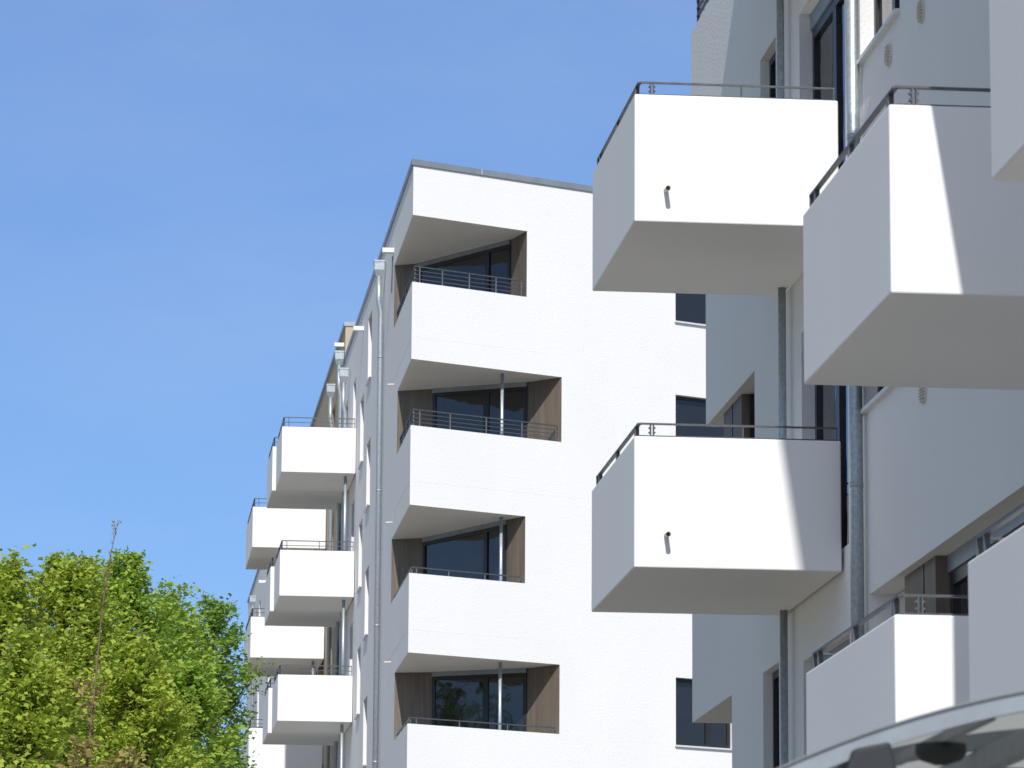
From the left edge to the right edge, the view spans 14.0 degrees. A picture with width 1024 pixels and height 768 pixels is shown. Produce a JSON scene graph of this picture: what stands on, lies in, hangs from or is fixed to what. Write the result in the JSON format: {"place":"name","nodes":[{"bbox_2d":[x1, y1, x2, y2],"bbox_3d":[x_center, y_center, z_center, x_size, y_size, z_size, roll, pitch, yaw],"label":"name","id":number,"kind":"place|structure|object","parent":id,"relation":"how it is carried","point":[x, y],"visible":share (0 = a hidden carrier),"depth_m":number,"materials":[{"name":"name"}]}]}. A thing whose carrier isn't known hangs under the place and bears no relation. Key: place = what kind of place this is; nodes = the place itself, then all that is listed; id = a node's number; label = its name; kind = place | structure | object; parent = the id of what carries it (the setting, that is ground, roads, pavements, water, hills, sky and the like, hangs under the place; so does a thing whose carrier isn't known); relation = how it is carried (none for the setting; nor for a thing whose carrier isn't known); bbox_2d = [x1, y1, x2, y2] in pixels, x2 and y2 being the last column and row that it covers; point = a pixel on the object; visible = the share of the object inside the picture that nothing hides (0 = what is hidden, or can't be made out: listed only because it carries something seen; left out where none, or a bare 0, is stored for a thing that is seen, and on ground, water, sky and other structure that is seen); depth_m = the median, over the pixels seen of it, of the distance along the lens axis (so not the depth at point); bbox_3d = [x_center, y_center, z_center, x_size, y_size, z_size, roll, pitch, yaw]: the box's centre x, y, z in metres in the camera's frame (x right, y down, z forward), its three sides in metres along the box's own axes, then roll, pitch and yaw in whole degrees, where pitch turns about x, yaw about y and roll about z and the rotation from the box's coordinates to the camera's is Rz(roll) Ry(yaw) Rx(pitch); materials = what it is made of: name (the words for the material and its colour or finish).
{"place":"outdoors","nodes":[
{"label":"outdoors","id":0,"kind":"place"},
{"bbox_2d":[0,543,107,767],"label":"maple tree","id":1,"kind":"object","parent":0,"point":[13,610],"visible":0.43,"depth_m":58.77,"materials":[{"name":"green plant"}]},
{"bbox_2d":[0,619,145,767],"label":"maple tree","id":2,"kind":"object","parent":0,"point":[33,709],"visible":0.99,"depth_m":53.51,"materials":[{"name":"green plant"}]},
{"bbox_2d":[0,549,176,766],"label":"maple tree","id":3,"kind":"object","parent":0,"point":[68,592],"visible":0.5,"depth_m":59.73,"materials":[{"name":"green plant"}]},
{"bbox_2d":[43,519,151,767],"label":"young tree","id":4,"kind":"object","parent":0,"point":[86,754],"visible":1,"depth_m":39.88,"materials":[{"name":"brown plant"}]},
{"bbox_2d":[50,546,221,759],"bbox_3d":[-5.919,7.679,61.364,3.316,10.634,3.322,1,-11,-6],"label":"maple tree","id":5,"kind":"object","parent":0,"point":[132,581],"visible":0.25,"depth_m":61.93,"materials":[{"name":"green plant"}]},
{"bbox_2d":[49,631,223,767],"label":"maple tree","id":6,"kind":"object","parent":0,"point":[131,679],"visible":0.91,"depth_m":54.64,"materials":[{"name":"green plant"}]},
{"bbox_2d":[135,575,233,767],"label":"maple tree","id":7,"kind":"object","parent":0,"point":[193,617],"visible":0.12,"depth_m":66.05,"materials":[{"name":"green plant"}]},
{"bbox_2d":[136,654,256,767],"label":"maple tree","id":8,"kind":"object","parent":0,"point":[190,683],"visible":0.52,"depth_m":59.81,"materials":[{"name":"green plant"}]},
{"bbox_2d":[190,591,273,767],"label":"maple tree","id":9,"kind":"object","parent":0,"point":[215,617],"visible":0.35,"depth_m":71.11,"materials":[{"name":"green plant"}]},
{"bbox_2d":[246,570,276,727],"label":"apartment building","id":10,"kind":"structure","parent":0,"point":[256,598],"depth_m":149.14,"materials":[{"name":"paint"}]},
{"bbox_2d":[242,322,355,767],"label":"apartment building","id":11,"kind":"structure","parent":0,"point":[268,530],"depth_m":111.58,"materials":[{"name":"paint"}]},
{"bbox_2d":[0,0,706,766],"label":"sky","id":12,"kind":"structure","parent":0,"point":[198,198],"materials":[{"name":"blue"}]},
{"bbox_2d":[262,159,731,767],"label":"apartment building","id":13,"kind":"structure","parent":0,"point":[508,379],"depth_m":85.61,"materials":[{"name":"paint"}]},
{"bbox_2d":[365,375,370,386],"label":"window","id":14,"kind":"structure","parent":13,"relation":"in","point":[369,377],"depth_m":95.77,"materials":[{"name":"white glass"}]},
{"bbox_2d":[674,293,705,326],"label":"window","id":15,"kind":"structure","parent":13,"relation":"in","point":[690,308],"depth_m":87.59,"materials":[{"name":"black glass"}]},
{"bbox_2d":[676,396,723,436],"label":"window","id":16,"kind":"structure","parent":13,"relation":"in","point":[688,410],"depth_m":87.20,"materials":[{"name":"black glass"}]},
{"bbox_2d":[675,678,731,750],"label":"window","id":17,"kind":"structure","parent":13,"relation":"in","point":[716,736],"depth_m":86.02,"materials":[{"name":"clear glass"}]},
{"bbox_2d":[592,0,1023,767],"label":"apartment building","id":18,"kind":"structure","parent":0,"point":[818,204],"depth_m":35.03,"materials":[{"name":"paint"}]},
{"bbox_2d":[769,51,775,97],"bbox_3d":[2.566,-2.486,39.810,0.060,1.480,0.900,1,-11,-6],"label":"window","id":19,"kind":"structure","parent":18,"relation":"in","point":[772,63],"depth_m":40.26,"materials":[{"name":"black glass"}]},
{"bbox_2d":[772,669,779,767],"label":"window","id":20,"kind":"structure","parent":18,"relation":"in","point":[776,759],"depth_m":39.11,"materials":[{"name":"black glass"}]},
{"bbox_2d":[810,0,845,169],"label":"window","id":21,"kind":"structure","parent":18,"relation":"in","point":[827,19],"depth_m":37.32,"materials":[{"name":"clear glass"}]},
{"bbox_2d":[815,385,848,548],"bbox_3d":[2.873,0.524,36.340,0.060,2.090,2.250,1,-11,-6],"label":"window","id":22,"kind":"structure","parent":18,"relation":"in","point":[831,401],"depth_m":36.34,"materials":[{"name":"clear glass"}]},
{"bbox_2d":[823,638,849,661],"bbox_3d":[2.854,3.374,35.806,0.100,2.250,2.250,1,-11,-6],"label":"window","id":23,"kind":"structure","parent":18,"relation":"in","point":[846,643],"depth_m":35.91,"materials":[{"name":"grey glass"}]},
{"bbox_2d":[860,386,894,416],"bbox_3d":[3.071,-0.610,33.837,0.230,1.480,1.780,1,-11,-6],"label":"window","id":24,"kind":"structure","parent":18,"relation":"in","point":[882,391],"depth_m":33.88,"materials":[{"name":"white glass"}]},
{"bbox_2d":[857,0,900,68],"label":"window","id":25,"kind":"structure","parent":18,"relation":"in","point":[886,12],"depth_m":34.64,"materials":[{"name":"white glass"}]},
{"bbox_2d":[947,503,1023,613],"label":"window","id":26,"kind":"structure","parent":18,"relation":"in","point":[957,560],"depth_m":31.37,"materials":[{"name":"black glass"}]},
{"bbox_2d":[778,690,1023,767],"bbox_3d":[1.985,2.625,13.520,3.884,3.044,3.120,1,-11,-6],"label":"car","id":27,"kind":"object","parent":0,"point":[987,732],"visible":1,"depth_m":12.26,"materials":[{"name":"grey paint"}]}
]}

